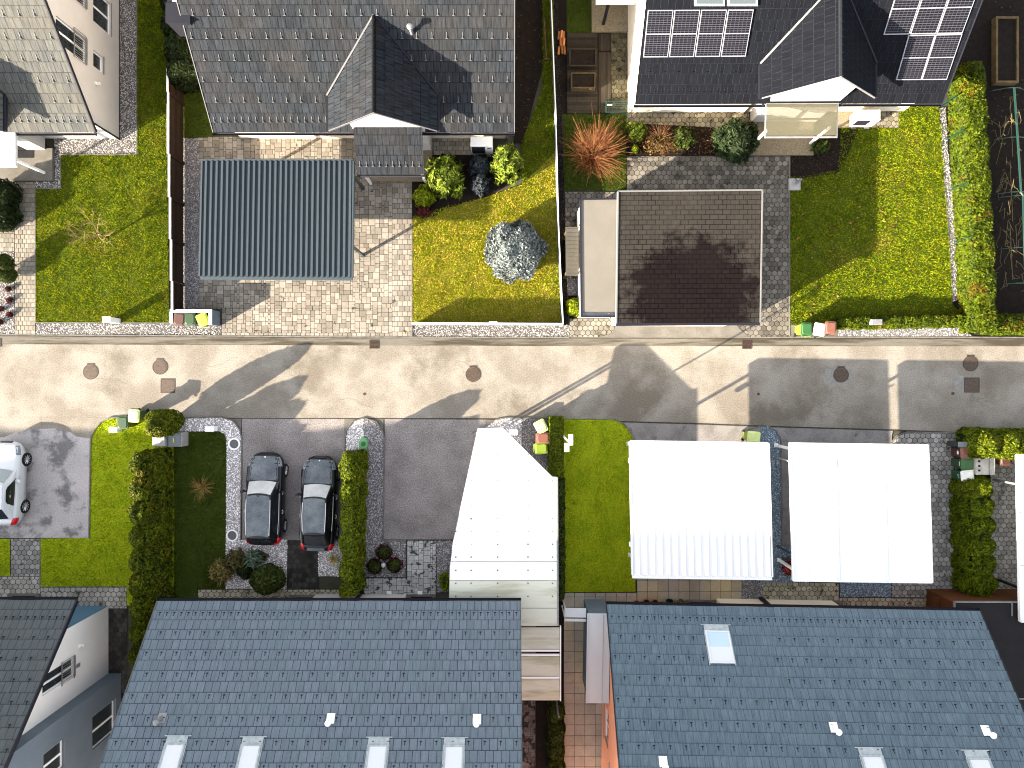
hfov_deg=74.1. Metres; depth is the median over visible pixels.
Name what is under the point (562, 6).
soil
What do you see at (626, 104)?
garden bench
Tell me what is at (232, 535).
planting ring
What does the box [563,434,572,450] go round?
street lamp
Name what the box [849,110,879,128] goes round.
heat pump
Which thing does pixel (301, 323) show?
paving bed
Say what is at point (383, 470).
kerb
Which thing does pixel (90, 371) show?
manhole cover
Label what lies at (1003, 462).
wheelie bin
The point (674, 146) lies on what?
fallen leaves
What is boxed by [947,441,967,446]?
waste box
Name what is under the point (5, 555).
lawn
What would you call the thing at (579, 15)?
grass
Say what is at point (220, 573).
ornamental grass
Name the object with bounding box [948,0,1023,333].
soil
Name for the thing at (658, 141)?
bronze bush
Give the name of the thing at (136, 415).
wheelie bin
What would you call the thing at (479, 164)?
dark shrub
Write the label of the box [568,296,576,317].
soil
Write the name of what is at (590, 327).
hexagon paving
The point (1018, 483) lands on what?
carport
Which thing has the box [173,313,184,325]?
wheelie bin
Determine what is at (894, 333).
gravel bed
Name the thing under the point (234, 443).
planting ring
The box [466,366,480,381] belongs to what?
manhole cover
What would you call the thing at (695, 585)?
patio slabs
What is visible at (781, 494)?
kerb
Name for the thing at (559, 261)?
rail fence
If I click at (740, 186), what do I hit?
hexagon paving
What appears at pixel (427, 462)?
driveway
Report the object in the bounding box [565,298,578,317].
lime bush
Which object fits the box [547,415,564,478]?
hedge
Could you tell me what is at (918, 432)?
kerb
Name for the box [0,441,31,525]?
parked car
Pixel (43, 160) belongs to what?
landing
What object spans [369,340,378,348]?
drain grate
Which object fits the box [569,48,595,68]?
raised bed
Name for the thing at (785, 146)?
porch slab
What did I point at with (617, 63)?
hexagon paving
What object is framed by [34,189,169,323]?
kerb
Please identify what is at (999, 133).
fallen leaves
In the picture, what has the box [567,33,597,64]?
paving bed
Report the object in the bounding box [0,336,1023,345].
road gutter
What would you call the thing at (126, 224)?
lawn
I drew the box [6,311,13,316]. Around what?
heather
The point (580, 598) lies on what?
patio slabs
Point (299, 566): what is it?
hexagon paving
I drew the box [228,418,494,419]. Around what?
road joint
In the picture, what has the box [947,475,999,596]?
hedge
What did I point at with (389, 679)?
slate roof house
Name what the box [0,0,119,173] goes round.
white house
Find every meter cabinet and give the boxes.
[102,317,120,323]
[109,427,121,432]
[205,426,217,431]
[509,429,517,434]
[869,319,881,324]
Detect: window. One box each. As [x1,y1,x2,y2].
[42,655,75,694]
[44,737,64,767]
[56,17,87,64]
[76,0,87,9]
[92,698,115,748]
[93,0,111,36]
[93,51,104,74]
[603,703,608,741]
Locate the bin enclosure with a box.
[169,309,219,325]
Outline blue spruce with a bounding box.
[484,219,548,283]
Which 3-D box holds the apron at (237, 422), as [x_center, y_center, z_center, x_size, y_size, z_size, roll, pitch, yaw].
[-14.385,2.272,34.996,0.904,0.001,1.095,0,90,0]
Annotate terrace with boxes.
[838,111,875,127]
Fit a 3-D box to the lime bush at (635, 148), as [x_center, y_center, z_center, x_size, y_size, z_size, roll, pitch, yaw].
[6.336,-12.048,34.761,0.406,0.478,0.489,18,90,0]
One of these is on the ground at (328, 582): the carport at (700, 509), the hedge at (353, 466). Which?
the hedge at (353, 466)
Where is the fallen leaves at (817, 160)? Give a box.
[792,138,839,174]
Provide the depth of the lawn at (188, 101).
34.97 m
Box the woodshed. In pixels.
[562,227,578,278]
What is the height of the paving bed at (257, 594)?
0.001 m
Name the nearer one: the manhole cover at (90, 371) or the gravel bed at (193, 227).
the gravel bed at (193, 227)
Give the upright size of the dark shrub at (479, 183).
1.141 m
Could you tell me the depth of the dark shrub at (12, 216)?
34.27 m
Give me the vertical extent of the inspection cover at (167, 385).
0.016 m
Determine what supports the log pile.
on the soil at (562, 6)
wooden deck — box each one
[567,33,597,112]
[598,33,610,111]
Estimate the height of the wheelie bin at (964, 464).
1.002 m
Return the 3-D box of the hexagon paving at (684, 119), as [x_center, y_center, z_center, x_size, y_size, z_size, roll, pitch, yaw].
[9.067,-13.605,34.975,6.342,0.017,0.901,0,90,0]
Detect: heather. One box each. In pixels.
[4,286,11,291]
[5,297,12,302]
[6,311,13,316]
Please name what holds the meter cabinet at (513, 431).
on the gravel at (507, 430)
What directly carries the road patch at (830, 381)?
on the road
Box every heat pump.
[470,136,492,156]
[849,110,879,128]
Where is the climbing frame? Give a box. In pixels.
[985,87,1023,284]
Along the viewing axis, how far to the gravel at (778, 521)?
34.97 m
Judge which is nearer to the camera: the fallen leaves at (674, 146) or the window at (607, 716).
the window at (607, 716)
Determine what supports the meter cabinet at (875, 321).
on the lawn at (886, 204)
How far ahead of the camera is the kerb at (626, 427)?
34.93 m
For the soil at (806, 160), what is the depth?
34.96 m
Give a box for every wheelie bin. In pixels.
[117,415,136,428]
[128,408,148,422]
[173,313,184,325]
[184,313,198,325]
[196,313,211,327]
[533,418,547,432]
[533,442,547,453]
[535,432,548,443]
[741,430,760,441]
[794,322,811,336]
[806,322,825,337]
[823,321,835,335]
[951,447,972,458]
[951,458,974,469]
[951,468,974,480]
[995,455,1010,465]
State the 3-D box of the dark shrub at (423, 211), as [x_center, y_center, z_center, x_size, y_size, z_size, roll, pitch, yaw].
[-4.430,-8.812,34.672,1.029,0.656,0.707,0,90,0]
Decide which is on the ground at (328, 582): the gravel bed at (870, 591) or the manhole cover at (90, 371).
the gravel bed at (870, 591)
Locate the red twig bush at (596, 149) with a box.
[562,103,632,185]
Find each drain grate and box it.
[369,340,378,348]
[742,340,751,348]
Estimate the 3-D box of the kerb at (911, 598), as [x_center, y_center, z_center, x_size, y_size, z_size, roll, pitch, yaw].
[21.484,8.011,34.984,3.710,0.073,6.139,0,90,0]
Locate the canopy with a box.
[449,427,558,625]
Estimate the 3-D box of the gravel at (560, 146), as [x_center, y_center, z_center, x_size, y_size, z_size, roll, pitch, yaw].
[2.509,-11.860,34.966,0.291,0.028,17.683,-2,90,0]
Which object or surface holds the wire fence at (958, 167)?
on the gravel bed at (950, 231)
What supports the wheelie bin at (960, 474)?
on the hexagon paving at (938, 490)
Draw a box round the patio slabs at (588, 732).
[564,618,601,767]
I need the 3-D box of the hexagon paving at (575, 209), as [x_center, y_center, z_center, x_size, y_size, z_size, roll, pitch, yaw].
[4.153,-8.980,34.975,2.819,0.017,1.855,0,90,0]
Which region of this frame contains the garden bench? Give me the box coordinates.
[604,101,627,115]
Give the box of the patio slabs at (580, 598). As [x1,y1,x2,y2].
[564,593,636,617]
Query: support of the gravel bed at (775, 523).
on the ground at (328, 582)
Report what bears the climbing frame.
on the soil at (1009, 298)
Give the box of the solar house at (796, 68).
[628,0,982,143]
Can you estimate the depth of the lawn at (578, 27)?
34.97 m
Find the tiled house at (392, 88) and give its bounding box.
[165,0,514,184]
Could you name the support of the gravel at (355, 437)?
on the gravel bed at (355, 433)
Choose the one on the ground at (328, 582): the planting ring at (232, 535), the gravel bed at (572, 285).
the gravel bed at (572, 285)
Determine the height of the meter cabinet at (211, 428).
0.530 m
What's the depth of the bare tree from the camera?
33.69 m
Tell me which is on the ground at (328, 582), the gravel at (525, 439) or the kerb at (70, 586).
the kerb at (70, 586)
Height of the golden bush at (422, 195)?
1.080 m
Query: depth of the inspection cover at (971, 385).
34.99 m
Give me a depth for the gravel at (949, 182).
34.97 m
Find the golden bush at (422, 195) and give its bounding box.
[412,184,435,206]
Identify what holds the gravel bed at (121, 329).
on the ground at (328, 582)
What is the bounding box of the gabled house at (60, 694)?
[0,593,120,767]
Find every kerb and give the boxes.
[0,334,568,337]
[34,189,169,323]
[35,1,137,188]
[39,540,126,587]
[88,417,116,538]
[184,417,241,539]
[344,417,405,540]
[411,218,412,336]
[472,417,547,433]
[613,419,633,439]
[768,426,790,546]
[789,155,789,335]
[790,336,1023,337]
[891,431,955,443]
[893,597,926,598]
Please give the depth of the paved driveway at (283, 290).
34.97 m
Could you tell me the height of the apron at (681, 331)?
0.001 m
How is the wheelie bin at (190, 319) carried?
on the gravel bed at (121, 329)
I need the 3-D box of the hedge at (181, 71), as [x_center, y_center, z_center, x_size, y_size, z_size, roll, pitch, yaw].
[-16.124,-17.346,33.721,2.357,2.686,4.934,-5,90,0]
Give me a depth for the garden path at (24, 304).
34.97 m
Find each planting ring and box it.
[226,529,238,541]
[228,438,240,449]
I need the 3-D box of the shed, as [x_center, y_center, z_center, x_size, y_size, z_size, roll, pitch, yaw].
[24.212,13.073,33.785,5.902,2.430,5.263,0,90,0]
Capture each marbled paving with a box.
[364,578,406,597]
[407,541,435,593]
[522,700,534,767]
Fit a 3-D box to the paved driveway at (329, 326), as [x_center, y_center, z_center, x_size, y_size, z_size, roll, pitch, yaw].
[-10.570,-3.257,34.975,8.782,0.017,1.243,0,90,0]
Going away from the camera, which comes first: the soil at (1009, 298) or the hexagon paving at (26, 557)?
the hexagon paving at (26, 557)
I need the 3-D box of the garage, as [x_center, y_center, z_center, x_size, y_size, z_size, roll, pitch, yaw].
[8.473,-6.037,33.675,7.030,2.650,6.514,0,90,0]
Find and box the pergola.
[596,0,635,24]
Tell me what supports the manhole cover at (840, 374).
on the road patch at (830, 381)
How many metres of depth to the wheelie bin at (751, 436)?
34.01 m
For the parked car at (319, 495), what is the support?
on the driveway at (296, 444)
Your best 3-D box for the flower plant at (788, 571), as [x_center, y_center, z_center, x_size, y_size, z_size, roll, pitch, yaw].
[14.113,9.314,34.612,0.872,0.630,0.993,-29,90,0]
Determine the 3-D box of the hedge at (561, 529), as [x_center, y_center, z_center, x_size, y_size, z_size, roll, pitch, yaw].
[2.440,7.747,34.354,0.634,1.348,6.207,0,90,0]
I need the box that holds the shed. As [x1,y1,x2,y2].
[926,589,1023,708]
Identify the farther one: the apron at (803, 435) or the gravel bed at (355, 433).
the apron at (803, 435)
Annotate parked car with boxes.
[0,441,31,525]
[240,452,288,544]
[295,455,340,550]
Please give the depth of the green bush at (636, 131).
34.27 m
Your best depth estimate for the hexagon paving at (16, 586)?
34.97 m
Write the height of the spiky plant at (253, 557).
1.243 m
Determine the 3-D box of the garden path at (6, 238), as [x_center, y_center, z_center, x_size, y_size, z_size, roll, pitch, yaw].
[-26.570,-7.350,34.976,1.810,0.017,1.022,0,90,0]
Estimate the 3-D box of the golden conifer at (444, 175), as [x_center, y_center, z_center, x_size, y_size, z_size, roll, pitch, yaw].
[-3.416,-10.533,33.785,2.232,2.431,2.489,0,90,0]
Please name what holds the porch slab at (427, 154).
on the ground at (328, 582)
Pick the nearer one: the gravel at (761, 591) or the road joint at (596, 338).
the gravel at (761, 591)
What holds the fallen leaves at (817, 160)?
on the soil at (806, 160)
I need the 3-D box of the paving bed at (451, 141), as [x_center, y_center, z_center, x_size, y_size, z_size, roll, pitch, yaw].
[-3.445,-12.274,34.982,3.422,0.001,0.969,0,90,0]
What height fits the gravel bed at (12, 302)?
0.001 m
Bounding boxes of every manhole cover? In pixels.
[83,363,97,379]
[152,358,167,374]
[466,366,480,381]
[833,366,848,381]
[963,355,977,370]
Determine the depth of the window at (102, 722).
33.59 m
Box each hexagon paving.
[0,577,39,596]
[11,539,39,575]
[41,588,126,607]
[108,608,126,698]
[198,590,338,597]
[287,540,317,588]
[565,192,616,226]
[570,319,615,336]
[611,33,627,108]
[626,112,748,127]
[627,156,789,336]
[763,582,838,600]
[840,598,925,609]
[876,111,898,127]
[892,433,958,572]
[892,573,954,596]
[991,460,1016,588]
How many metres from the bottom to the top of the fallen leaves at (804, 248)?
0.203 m
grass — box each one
[0,539,9,575]
[207,557,235,586]
[327,553,339,566]
[566,0,591,32]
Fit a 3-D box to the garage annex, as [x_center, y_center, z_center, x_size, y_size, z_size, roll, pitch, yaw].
[4.264,-6.062,33.825,2.015,2.350,5.800,0,90,0]
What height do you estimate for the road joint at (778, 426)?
0.001 m
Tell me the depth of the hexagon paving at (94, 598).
34.97 m
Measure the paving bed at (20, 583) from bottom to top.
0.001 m
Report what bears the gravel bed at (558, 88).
on the ground at (328, 582)
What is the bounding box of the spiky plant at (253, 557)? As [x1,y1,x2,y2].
[242,546,265,570]
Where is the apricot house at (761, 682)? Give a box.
[561,597,1023,767]
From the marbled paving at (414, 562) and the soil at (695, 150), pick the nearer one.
the soil at (695, 150)
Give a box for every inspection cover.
[161,379,174,392]
[964,378,979,392]
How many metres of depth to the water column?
34.78 m
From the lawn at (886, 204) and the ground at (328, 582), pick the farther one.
the ground at (328, 582)
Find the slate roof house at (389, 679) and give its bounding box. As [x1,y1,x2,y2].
[99,591,521,767]
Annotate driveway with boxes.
[0,428,89,537]
[199,137,391,308]
[222,309,391,332]
[222,333,391,335]
[242,419,343,539]
[383,419,485,538]
[392,182,411,336]
[432,138,473,154]
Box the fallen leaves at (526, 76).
[515,0,543,142]
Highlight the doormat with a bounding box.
[18,150,32,157]
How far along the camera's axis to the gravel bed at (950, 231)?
34.98 m
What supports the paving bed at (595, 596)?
on the ground at (328, 582)
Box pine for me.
[709,117,760,165]
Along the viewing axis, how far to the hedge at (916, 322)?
34.31 m
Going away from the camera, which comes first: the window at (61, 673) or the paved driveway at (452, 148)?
the window at (61, 673)
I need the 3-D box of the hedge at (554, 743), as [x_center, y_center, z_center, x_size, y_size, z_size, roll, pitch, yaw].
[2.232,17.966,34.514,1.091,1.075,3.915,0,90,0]
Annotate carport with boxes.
[198,159,364,280]
[626,440,772,579]
[774,442,932,582]
[992,454,1023,622]
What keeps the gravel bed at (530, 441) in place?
on the ground at (328, 582)
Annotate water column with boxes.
[788,175,802,190]
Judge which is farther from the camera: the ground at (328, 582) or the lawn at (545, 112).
the ground at (328, 582)
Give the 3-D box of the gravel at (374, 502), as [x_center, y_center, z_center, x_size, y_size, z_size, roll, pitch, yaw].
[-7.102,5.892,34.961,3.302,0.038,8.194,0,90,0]
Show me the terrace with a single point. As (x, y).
(843, 119)
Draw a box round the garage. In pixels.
[611,189,762,325]
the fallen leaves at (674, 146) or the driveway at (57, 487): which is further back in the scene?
the driveway at (57, 487)
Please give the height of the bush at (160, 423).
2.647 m
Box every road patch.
[824,366,851,387]
[954,375,963,391]
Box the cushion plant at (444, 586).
[439,572,448,590]
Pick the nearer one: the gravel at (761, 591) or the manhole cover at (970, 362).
the gravel at (761, 591)
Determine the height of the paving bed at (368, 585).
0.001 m
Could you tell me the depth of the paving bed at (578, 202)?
34.98 m
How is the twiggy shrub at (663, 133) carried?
on the soil at (695, 150)
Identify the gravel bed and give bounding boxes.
[0,252,14,333]
[36,323,221,333]
[180,418,286,588]
[318,541,341,575]
[346,419,362,449]
[413,325,569,336]
[437,541,456,591]
[474,418,521,443]
[522,418,547,468]
[554,0,567,324]
[567,276,576,294]
[742,580,763,598]
[760,426,793,581]
[837,328,969,335]
[840,582,890,596]
[939,108,956,301]
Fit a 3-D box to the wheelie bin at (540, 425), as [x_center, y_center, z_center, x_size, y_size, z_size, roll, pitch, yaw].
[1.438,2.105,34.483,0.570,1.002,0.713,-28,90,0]
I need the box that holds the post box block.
[973,457,994,474]
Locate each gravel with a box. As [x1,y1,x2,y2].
[0,252,14,333]
[36,312,221,334]
[318,540,341,576]
[345,419,363,449]
[346,419,405,576]
[412,325,569,336]
[436,540,455,591]
[476,418,521,445]
[521,418,547,469]
[554,2,567,324]
[567,276,576,294]
[742,580,762,598]
[756,426,806,582]
[837,327,971,336]
[840,582,891,597]
[940,107,957,301]
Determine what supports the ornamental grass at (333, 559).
on the gravel bed at (327, 567)
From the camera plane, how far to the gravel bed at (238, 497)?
34.98 m
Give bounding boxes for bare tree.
[63,203,113,253]
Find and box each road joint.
[0,538,53,538]
[39,336,1023,338]
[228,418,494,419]
[241,419,241,539]
[384,539,452,539]
[601,419,944,431]
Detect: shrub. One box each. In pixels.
[0,178,23,206]
[0,201,23,232]
[0,253,16,270]
[0,269,18,282]
[192,476,212,499]
[236,563,256,579]
[260,550,268,560]
[366,557,382,574]
[375,543,392,561]
[386,555,402,573]
[416,205,434,218]
[467,154,490,176]
[470,174,491,197]
[645,119,676,153]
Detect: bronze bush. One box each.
[222,547,245,573]
[642,129,677,155]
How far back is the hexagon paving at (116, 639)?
34.97 m
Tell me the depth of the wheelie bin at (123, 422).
34.01 m
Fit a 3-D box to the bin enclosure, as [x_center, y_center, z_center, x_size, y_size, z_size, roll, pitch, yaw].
[-16.114,-3.354,34.510,2.138,1.020,0.795,0,90,0]
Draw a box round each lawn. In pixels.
[0,539,9,575]
[36,0,168,322]
[41,418,174,605]
[168,62,218,137]
[174,432,226,597]
[413,154,560,321]
[521,0,554,183]
[551,419,634,591]
[563,114,625,189]
[567,0,590,31]
[790,106,957,324]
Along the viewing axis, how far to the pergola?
32.65 m
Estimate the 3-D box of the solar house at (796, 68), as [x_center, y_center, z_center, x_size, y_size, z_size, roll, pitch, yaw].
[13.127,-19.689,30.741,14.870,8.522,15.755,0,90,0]
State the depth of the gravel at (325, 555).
34.97 m
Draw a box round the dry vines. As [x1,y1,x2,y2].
[988,96,1023,291]
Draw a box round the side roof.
[521,625,560,717]
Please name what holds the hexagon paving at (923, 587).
on the paving bed at (920, 586)
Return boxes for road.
[0,336,1023,431]
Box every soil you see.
[412,142,518,217]
[514,0,542,142]
[536,600,563,767]
[558,0,566,113]
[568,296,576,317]
[626,123,716,155]
[791,129,857,177]
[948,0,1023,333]
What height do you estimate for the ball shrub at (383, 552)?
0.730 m
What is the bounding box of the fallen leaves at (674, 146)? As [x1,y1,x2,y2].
[627,127,716,154]
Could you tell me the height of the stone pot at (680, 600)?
0.534 m
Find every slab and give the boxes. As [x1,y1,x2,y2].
[371,148,431,181]
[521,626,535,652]
[749,120,813,155]
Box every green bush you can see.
[626,121,647,142]
[672,126,697,149]
[810,138,829,154]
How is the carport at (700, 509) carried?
on the apron at (667, 432)
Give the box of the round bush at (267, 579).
[249,562,286,595]
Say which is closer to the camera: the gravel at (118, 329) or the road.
the gravel at (118, 329)
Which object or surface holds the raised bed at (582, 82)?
on the wooden deck at (579, 102)
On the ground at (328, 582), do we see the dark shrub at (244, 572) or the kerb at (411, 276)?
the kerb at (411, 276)
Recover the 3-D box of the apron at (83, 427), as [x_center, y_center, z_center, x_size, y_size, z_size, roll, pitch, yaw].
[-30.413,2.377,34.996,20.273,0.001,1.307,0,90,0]
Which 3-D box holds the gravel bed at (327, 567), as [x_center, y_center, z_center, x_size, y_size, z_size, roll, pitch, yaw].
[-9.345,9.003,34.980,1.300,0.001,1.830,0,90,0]
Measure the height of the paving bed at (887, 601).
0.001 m
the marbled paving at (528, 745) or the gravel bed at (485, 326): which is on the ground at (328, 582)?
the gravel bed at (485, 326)
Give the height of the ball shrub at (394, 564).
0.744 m
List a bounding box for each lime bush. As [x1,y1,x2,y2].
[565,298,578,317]
[632,144,639,153]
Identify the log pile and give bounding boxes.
[557,30,565,54]
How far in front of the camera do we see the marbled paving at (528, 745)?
34.97 m
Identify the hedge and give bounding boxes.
[127,447,176,681]
[159,0,200,93]
[338,448,369,597]
[545,698,565,767]
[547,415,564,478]
[555,478,565,600]
[833,312,965,330]
[946,60,998,333]
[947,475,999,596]
[955,426,1023,460]
[980,312,1023,335]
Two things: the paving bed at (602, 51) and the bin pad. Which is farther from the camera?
the bin pad
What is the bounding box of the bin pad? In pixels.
[790,325,836,335]
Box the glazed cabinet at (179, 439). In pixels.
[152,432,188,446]
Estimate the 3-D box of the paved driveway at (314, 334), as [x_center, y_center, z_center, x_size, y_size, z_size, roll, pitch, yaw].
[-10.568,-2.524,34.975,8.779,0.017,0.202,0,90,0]
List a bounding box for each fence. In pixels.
[166,69,184,309]
[411,0,563,325]
[942,95,977,290]
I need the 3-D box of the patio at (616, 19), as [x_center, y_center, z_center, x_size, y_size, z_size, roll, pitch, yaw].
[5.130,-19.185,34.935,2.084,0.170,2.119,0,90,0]
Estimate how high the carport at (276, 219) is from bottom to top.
2.540 m
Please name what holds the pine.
on the soil at (695, 150)
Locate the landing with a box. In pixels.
[0,148,53,180]
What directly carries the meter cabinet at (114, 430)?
on the lawn at (98, 561)
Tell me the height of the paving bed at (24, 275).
0.001 m
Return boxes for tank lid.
[359,437,367,448]
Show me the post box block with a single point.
(985, 466)
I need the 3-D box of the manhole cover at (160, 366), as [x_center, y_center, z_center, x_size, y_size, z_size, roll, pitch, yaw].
[-18.157,-0.906,34.990,0.790,0.016,0.840,0,90,0]
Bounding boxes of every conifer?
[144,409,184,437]
[423,153,464,200]
[489,142,525,185]
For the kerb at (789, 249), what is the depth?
34.94 m
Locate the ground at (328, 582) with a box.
[0,0,1023,767]
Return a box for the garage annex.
[577,198,616,321]
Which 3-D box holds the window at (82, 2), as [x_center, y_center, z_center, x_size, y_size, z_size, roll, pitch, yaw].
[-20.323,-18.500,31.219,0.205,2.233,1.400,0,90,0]
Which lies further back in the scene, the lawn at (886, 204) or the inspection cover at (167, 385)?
the inspection cover at (167, 385)
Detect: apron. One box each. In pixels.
[0,417,109,437]
[225,417,240,429]
[344,419,384,437]
[602,325,748,336]
[623,421,757,579]
[758,427,892,544]
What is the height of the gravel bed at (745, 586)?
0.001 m
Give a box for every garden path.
[0,232,13,250]
[15,182,35,333]
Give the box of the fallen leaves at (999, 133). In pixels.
[990,1,1023,222]
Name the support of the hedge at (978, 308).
on the soil at (1009, 298)
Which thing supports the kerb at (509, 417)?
on the road
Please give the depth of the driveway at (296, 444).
35.00 m
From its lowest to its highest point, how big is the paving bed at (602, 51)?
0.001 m
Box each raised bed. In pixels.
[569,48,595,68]
[571,73,594,91]
[991,16,1018,85]
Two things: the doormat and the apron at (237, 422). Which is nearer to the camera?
the doormat
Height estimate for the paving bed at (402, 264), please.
0.001 m
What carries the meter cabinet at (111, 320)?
on the lawn at (126, 224)
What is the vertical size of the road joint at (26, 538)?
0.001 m
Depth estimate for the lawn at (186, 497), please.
34.97 m
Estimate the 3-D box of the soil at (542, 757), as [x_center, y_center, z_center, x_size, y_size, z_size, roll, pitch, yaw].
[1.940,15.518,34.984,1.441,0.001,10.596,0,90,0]
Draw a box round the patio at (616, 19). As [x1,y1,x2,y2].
[591,0,627,32]
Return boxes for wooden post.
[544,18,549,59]
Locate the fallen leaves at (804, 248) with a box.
[793,132,922,315]
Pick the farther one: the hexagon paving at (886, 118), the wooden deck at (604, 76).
the hexagon paving at (886, 118)
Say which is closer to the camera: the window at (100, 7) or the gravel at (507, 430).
the window at (100, 7)
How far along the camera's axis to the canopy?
32.25 m
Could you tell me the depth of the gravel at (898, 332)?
34.97 m
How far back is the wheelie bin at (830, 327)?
33.99 m
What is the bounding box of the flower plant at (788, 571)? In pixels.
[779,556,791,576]
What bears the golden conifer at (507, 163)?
on the soil at (468, 193)
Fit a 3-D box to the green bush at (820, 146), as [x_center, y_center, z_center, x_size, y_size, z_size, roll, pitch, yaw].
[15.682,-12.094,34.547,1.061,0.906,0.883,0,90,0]
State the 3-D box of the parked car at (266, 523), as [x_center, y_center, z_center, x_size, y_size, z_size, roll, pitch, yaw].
[-12.500,5.802,34.160,2.240,1.674,4.680,1,90,0]
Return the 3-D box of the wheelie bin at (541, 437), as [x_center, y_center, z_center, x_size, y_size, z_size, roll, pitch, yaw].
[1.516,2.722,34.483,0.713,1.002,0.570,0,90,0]
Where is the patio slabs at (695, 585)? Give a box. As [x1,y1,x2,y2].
[637,578,741,605]
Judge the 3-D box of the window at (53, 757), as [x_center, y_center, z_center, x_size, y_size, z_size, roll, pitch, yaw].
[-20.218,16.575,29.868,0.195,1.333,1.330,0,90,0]
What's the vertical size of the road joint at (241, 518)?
0.001 m
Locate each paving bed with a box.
[0,231,14,251]
[0,576,39,596]
[11,539,39,575]
[15,193,35,330]
[198,590,338,597]
[222,309,391,332]
[226,333,384,335]
[366,578,406,593]
[392,182,411,336]
[432,138,469,154]
[522,700,534,766]
[565,192,615,226]
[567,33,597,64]
[570,318,614,336]
[574,593,636,617]
[598,33,610,112]
[839,598,925,608]
[878,111,898,127]
[892,573,952,596]

